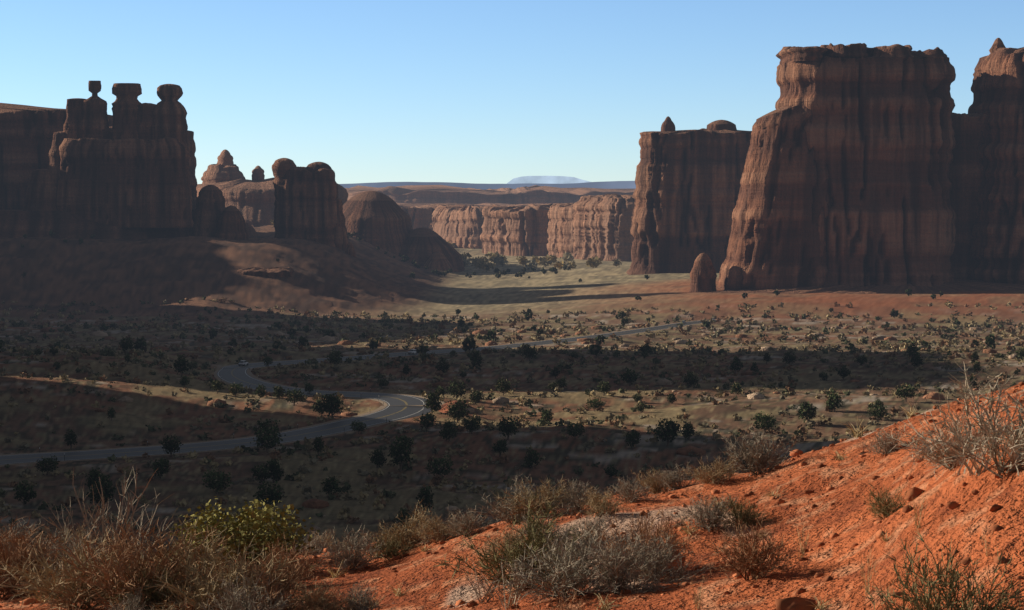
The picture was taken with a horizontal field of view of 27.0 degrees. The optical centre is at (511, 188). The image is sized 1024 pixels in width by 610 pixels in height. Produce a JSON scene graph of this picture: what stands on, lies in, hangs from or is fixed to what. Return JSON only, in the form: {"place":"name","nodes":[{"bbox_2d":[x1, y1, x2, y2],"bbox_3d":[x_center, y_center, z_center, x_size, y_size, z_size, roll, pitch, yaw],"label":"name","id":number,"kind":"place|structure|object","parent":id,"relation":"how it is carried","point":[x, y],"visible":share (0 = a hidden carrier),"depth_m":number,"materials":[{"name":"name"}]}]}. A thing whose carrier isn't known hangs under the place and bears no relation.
{"place":"outdoors","nodes":[
{"label":"outdoors","id":0,"kind":"place"},
{"bbox_2d":[63,98,85,138],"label":"rock pillar","id":1,"kind":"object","parent":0,"point":[74,118],"visible":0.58,"depth_m":1895.11,"materials":[{"name":"brown stone"}]},
{"bbox_2d":[102,129,114,138],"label":"rock formation","id":2,"kind":"object","parent":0,"point":[107,133],"visible":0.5,"depth_m":1891.02,"materials":[{"name":"brown stone"}]},
{"bbox_2d":[136,103,155,139],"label":"rock pillar","id":3,"kind":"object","parent":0,"point":[144,120],"visible":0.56,"depth_m":1892.67,"materials":[{"name":"brown stone"}]},
{"bbox_2d":[0,320,715,464],"bbox_3d":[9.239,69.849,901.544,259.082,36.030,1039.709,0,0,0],"label":"road","id":4,"kind":"structure","parent":0,"point":[239,373],"depth_m":524.13,"materials":[{"name":"grey asphalt"}]},
{"bbox_2d":[238,360,248,365],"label":"car","id":5,"kind":"object","parent":4,"relation":"on","point":[243,362],"visible":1,"depth_m":749.08,"materials":[{"name":"white paint"}]},
{"bbox_2d":[8,324,669,455],"bbox_3d":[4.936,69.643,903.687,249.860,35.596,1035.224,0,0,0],"label":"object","id":6,"kind":"object","parent":4,"relation":"on","point":[271,391],"visible":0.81,"depth_m":516.66,"materials":[{"name":"white paint"}]},
{"bbox_2d":[9,323,686,459],"bbox_3d":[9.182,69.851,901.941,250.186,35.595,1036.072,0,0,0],"label":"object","id":7,"kind":"structure","parent":4,"relation":"on","point":[296,435],"depth_m":507.50,"materials":[{"name":"brown paint"}]},
{"bbox_2d":[8,324,689,463],"bbox_3d":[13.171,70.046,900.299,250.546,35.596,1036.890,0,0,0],"label":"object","id":8,"kind":"object","parent":4,"relation":"on","point":[298,388],"visible":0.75,"depth_m":525.40,"materials":[{"name":"white paint"}]},
{"bbox_2d":[5,322,693,459],"bbox_3d":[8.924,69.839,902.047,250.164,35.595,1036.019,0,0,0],"label":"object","id":9,"kind":"structure","parent":4,"relation":"on","point":[294,435],"depth_m":506.08,"materials":[{"name":"brown paint"}]},
{"bbox_2d":[408,349,416,353],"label":"car","id":10,"kind":"object","parent":4,"relation":"on","point":[412,351],"visible":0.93,"depth_m":841.64,"materials":[{"name":"white paint"}]},
{"bbox_2d":[398,204,468,229],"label":"cliff","id":11,"kind":"structure","parent":0,"point":[419,216],"depth_m":3563.48,"materials":[{"name":"brown stone"}]},
{"bbox_2d":[340,181,635,189],"bbox_3d":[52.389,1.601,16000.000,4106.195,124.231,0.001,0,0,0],"label":"plateau","id":12,"kind":"structure","parent":0,"point":[617,185],"depth_m":16000.00,"materials":[{"name":"stone"}]},
{"bbox_2d":[0,225,1023,609],"bbox_3d":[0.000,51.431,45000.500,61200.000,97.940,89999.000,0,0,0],"label":"terrain","id":13,"kind":"structure","parent":0,"point":[126,275],"depth_m":522.70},
{"bbox_2d":[0,207,225,239],"bbox_3d":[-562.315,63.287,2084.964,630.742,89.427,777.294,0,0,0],"label":"apron","id":14,"kind":"object","parent":13,"relation":"on","point":[15,223],"visible":0.12,"depth_m":1865.66,"materials":[{"name":"brown stone"}]},
{"bbox_2d":[23,169,57,210],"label":"rock","id":15,"kind":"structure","parent":14,"relation":"on","point":[41,194],"depth_m":1888.12,"materials":[{"name":"brown stone"}]},
{"bbox_2d":[0,103,112,209],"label":"mesa","id":16,"kind":"structure","parent":14,"relation":"on","point":[26,134],"depth_m":1976.48,"materials":[{"name":"brown stone"}]},
{"bbox_2d":[47,131,65,202],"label":"rock formation","id":17,"kind":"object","parent":14,"relation":"on","point":[53,167],"depth_m":1893.05,"materials":[{"name":"brown stone"}]},
{"bbox_2d":[80,81,108,138],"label":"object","id":18,"kind":"object","parent":14,"relation":"on","point":[94,122],"visible":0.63,"depth_m":1891.16,"materials":[{"name":"brown stone"}]},
{"bbox_2d":[56,138,193,227],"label":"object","id":19,"kind":"object","parent":14,"relation":"on","point":[132,183],"visible":0.95,"depth_m":1879.86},
{"bbox_2d":[152,84,189,175],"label":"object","id":20,"kind":"object","parent":19,"relation":"on","point":[170,115],"visible":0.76,"depth_m":1890.14,"materials":[{"name":"brown stone"}]},
{"bbox_2d":[112,83,141,139],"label":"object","id":21,"kind":"object","parent":14,"relation":"on","point":[126,102],"visible":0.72,"depth_m":1890.46,"materials":[{"name":"brown stone"}]},
{"bbox_2d":[109,126,196,208],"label":"back wall","id":22,"kind":"structure","parent":14,"relation":"on","point":[192,163],"depth_m":1995.76,"materials":[{"name":"brown stone"}]},
{"bbox_2d":[190,185,224,236],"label":"apron fin","id":23,"kind":"object","parent":13,"relation":"on","point":[210,206],"visible":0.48,"depth_m":1926.07,"materials":[{"name":"brown stone"}]},
{"bbox_2d":[214,205,248,239],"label":"apron fin","id":24,"kind":"object","parent":13,"relation":"on","point":[231,222],"visible":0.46,"depth_m":1904.28,"materials":[{"name":"brown stone"}]},
{"bbox_2d":[170,496,319,575],"bbox_3d":[-4.807,6.204,37.352,2.694,1.609,2.858,0,0,-23],"label":"green bush","id":25,"kind":"object","parent":13,"relation":"on","point":[260,518],"visible":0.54,"depth_m":37.12,"materials":[{"name":"green plant"}]},
{"bbox_2d":[245,222,257,235],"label":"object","id":26,"kind":"object","parent":13,"relation":"on","point":[250,229],"visible":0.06,"depth_m":2111.00,"materials":[{"name":"brown stone"}]},
{"bbox_2d":[237,267,292,277],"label":"rock ledge","id":27,"kind":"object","parent":13,"relation":"on","point":[275,272],"visible":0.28,"depth_m":1620.88,"materials":[{"name":"brown stone"}]},
{"bbox_2d":[196,177,347,226],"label":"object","id":28,"kind":"object","parent":13,"relation":"on","point":[252,201],"visible":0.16,"depth_m":2588.76,"materials":[{"name":"brown stone"}]},
{"bbox_2d":[201,164,244,183],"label":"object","id":29,"kind":"object","parent":28,"relation":"on","point":[215,173],"visible":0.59,"depth_m":2717.82,"materials":[{"name":"brown stone"}]},
{"bbox_2d":[217,149,233,165],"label":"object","id":30,"kind":"object","parent":29,"relation":"on","point":[225,157],"visible":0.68,"depth_m":2739.43,"materials":[{"name":"brown stone"}]},
{"bbox_2d":[252,166,264,181],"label":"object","id":31,"kind":"object","parent":28,"relation":"on","point":[258,173],"visible":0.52,"depth_m":2740.88,"materials":[{"name":"brown stone"}]},
{"bbox_2d":[274,167,337,246],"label":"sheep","id":32,"kind":"object","parent":13,"relation":"on","point":[305,205],"visible":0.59,"depth_m":2028.15},
{"bbox_2d":[272,158,296,200],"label":"balanced rock","id":33,"kind":"object","parent":32,"relation":"attached to","point":[281,167],"visible":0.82,"depth_m":2032.73,"materials":[{"name":"brown stone"}]},
{"bbox_2d":[306,162,331,171],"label":"rock","id":34,"kind":"object","parent":32,"relation":"on","point":[313,167],"visible":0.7,"depth_m":2038.35,"materials":[{"name":"brown stone"}]},
{"bbox_2d":[333,198,348,250],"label":"rock formation","id":35,"kind":"object","parent":13,"relation":"on","point":[341,242],"visible":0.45,"depth_m":2039.62,"materials":[{"name":"brown stone"}]},
{"bbox_2d":[0,320,700,465],"bbox_3d":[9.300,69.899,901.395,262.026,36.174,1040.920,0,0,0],"label":"road shoulder","id":36,"kind":"object","parent":13,"relation":"on","point":[249,372],"visible":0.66,"depth_m":516.37},
{"bbox_2d":[39,329,621,460],"bbox_3d":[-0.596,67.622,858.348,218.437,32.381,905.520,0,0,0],"label":"delineators","id":37,"kind":"object","parent":36,"relation":"on","point":[258,378],"visible":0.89,"depth_m":504.51,"materials":[{"name":"plastic"}]},
{"bbox_2d":[345,242,355,256],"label":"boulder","id":38,"kind":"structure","parent":13,"relation":"on","point":[350,250],"depth_m":2006.83,"materials":[{"name":"brown stone"}]},
{"bbox_2d":[343,191,412,254],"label":"dome","id":39,"kind":"structure","parent":13,"relation":"on","point":[379,219],"depth_m":2420.30,"materials":[{"name":"brown stone"}]},
{"bbox_2d":[398,227,464,271],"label":"dome","id":40,"kind":"structure","parent":13,"relation":"on","point":[421,245],"depth_m":2420.16,"materials":[{"name":"brown stone"}]},
{"bbox_2d":[423,252,454,271],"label":"dome","id":41,"kind":"structure","parent":13,"relation":"on","point":[438,260],"depth_m":2361.96,"materials":[{"name":"brown stone"}]},
{"bbox_2d":[270,219,631,271],"bbox_3d":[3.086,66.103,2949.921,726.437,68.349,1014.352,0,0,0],"label":"trees","id":42,"kind":"object","parent":13,"relation":"on","point":[501,259],"visible":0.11,"depth_m":2619.07,"materials":[{"name":"green plant"}]},
{"bbox_2d":[0,427,905,609],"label":"dry shrubs","id":43,"kind":"object","parent":13,"relation":"on","point":[650,563],"visible":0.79,"depth_m":27.89,"materials":[{"name":"beige plant"}]},
{"bbox_2d":[438,400,474,414],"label":"pullout mound","id":44,"kind":"object","parent":13,"relation":"on","point":[445,406],"visible":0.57,"depth_m":540.23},
{"bbox_2d":[428,204,485,248],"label":"cliff","id":45,"kind":"structure","parent":13,"relation":"on","point":[459,226],"depth_m":3428.12,"materials":[{"name":"brown stone"}]},
{"bbox_2d":[347,232,570,278],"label":"trees","id":46,"kind":"object","parent":13,"relation":"on","point":[497,271],"visible":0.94,"depth_m":2312.44,"materials":[{"name":"green plant"}]},
{"bbox_2d":[17,401,922,609],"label":"hill grass","id":47,"kind":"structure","parent":13,"relation":"on","point":[400,593],"depth_m":32.74,"materials":[{"name":"plant"}]},
{"bbox_2d":[397,203,565,206],"bbox_3d":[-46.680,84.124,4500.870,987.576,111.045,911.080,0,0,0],"label":"bench","id":48,"kind":"object","parent":13,"relation":"on","point":[482,204],"visible":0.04,"depth_m":4428.35,"materials":[{"name":"brown stone"}]},
{"bbox_2d":[345,185,634,203],"bbox_3d":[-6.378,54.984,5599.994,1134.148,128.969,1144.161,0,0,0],"label":"mesa","id":49,"kind":"structure","parent":13,"relation":"on","point":[426,194],"depth_m":5130.79,"materials":[{"name":"brown stone"}]},
{"bbox_2d":[0,405,1002,609],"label":"dry shrubs","id":50,"kind":"object","parent":13,"relation":"on","point":[567,564],"visible":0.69,"depth_m":27.69,"materials":[{"name":"plant"}]},
{"bbox_2d":[0,361,1023,609],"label":"dry shrubs","id":51,"kind":"object","parent":13,"relation":"on","point":[534,535],"visible":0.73,"depth_m":27.38,"materials":[{"name":"brown plant"}]},
{"bbox_2d":[0,321,1023,609],"bbox_3d":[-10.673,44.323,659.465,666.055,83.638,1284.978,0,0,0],"label":"stones","id":52,"kind":"object","parent":13,"relation":"on","point":[796,603],"visible":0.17,"depth_m":42.42,"materials":[{"name":"brown stone"}]},
{"bbox_2d":[480,204,552,255],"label":"cliff","id":53,"kind":"structure","parent":13,"relation":"on","point":[514,230],"depth_m":3126.68,"materials":[{"name":"brown stone"}]},
{"bbox_2d":[547,203,574,257],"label":"cliff","id":54,"kind":"structure","parent":13,"relation":"on","point":[560,229],"depth_m":3002.47,"materials":[{"name":"brown stone"}]},
{"bbox_2d":[572,193,634,261],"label":"cliff","id":55,"kind":"structure","parent":13,"relation":"on","point":[601,224],"depth_m":2859.43,"materials":[{"name":"brown stone"}]},
{"bbox_2d":[626,128,751,274],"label":"rock butte","id":56,"kind":"object","parent":13,"relation":"on","point":[687,190],"visible":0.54,"depth_m":2141.85,"materials":[{"name":"brown stone"}]},
{"bbox_2d":[661,116,675,131],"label":"rock knob","id":57,"kind":"object","parent":56,"relation":"on","point":[668,124],"visible":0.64,"depth_m":2174.09,"materials":[{"name":"brown stone"}]},
{"bbox_2d":[706,120,736,130],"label":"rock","id":58,"kind":"object","parent":56,"relation":"on","point":[717,125],"visible":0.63,"depth_m":2165.87,"materials":[{"name":"brown stone"}]},
{"bbox_2d":[689,253,716,292],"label":"rock spire","id":59,"kind":"object","parent":13,"relation":"on","point":[703,275],"visible":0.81,"depth_m":1701.45,"materials":[{"name":"brown stone"}]},
{"bbox_2d":[717,103,832,289],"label":"rock buttress","id":60,"kind":"object","parent":13,"relation":"on","point":[774,242],"visible":0.69,"depth_m":1691.00,"materials":[{"name":"brown stone"}]},
{"bbox_2d":[690,485,993,608],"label":"grass tufts","id":61,"kind":"object","parent":13,"relation":"on","point":[865,582],"visible":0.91,"depth_m":22.20,"materials":[{"name":"plant"}]},
{"bbox_2d":[775,55,955,287],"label":"butte","id":62,"kind":"object","parent":13,"relation":"on","point":[880,134],"visible":0.72,"depth_m":1690.43,"materials":[{"name":"brown stone"}]},
{"bbox_2d":[776,46,826,65],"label":"caprock","id":63,"kind":"structure","parent":62,"relation":"on","point":[807,53],"depth_m":1698.31,"materials":[{"name":"brown stone"}]},
{"bbox_2d":[821,43,868,57],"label":"caprock","id":64,"kind":"structure","parent":62,"relation":"on","point":[857,50],"depth_m":1700.00,"materials":[{"name":"brown stone"}]},
{"bbox_2d":[867,44,914,60],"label":"caprock","id":65,"kind":"structure","parent":62,"relation":"on","point":[904,52],"depth_m":1696.52,"materials":[{"name":"brown stone"}]},
{"bbox_2d":[912,47,948,60],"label":"caprock","id":66,"kind":"structure","parent":62,"relation":"on","point":[937,52],"depth_m":1700.53,"materials":[{"name":"brown stone"}]},
{"bbox_2d":[708,279,1023,293],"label":"talus slope","id":67,"kind":"structure","parent":13,"relation":"on","point":[957,285],"depth_m":1673.36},
{"bbox_2d":[948,112,986,279],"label":"rock wall","id":68,"kind":"structure","parent":13,"relation":"on","point":[966,167],"depth_m":1738.46,"materials":[{"name":"brown stone"}]},
{"bbox_2d":[968,47,1023,284],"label":"butte","id":69,"kind":"object","parent":13,"relation":"on","point":[997,245],"visible":0.66,"depth_m":1707.13,"materials":[{"name":"brown stone"}]},
{"bbox_2d":[985,38,1005,61],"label":"rock spire","id":70,"kind":"object","parent":69,"relation":"on","point":[997,43],"visible":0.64,"depth_m":1752.04,"materials":[{"name":"brown stone"}]},
{"bbox_2d":[0,0,1023,183],"label":"sky","id":71,"kind":"structure","parent":0,"point":[372,91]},
{"bbox_2d":[507,176,589,183],"bbox_3d":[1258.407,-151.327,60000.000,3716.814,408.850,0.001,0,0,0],"label":"mountain","id":72,"kind":"structure","parent":0,"point":[547,179],"depth_m":60000.00,"materials":[{"name":"blue stone"}]}
]}

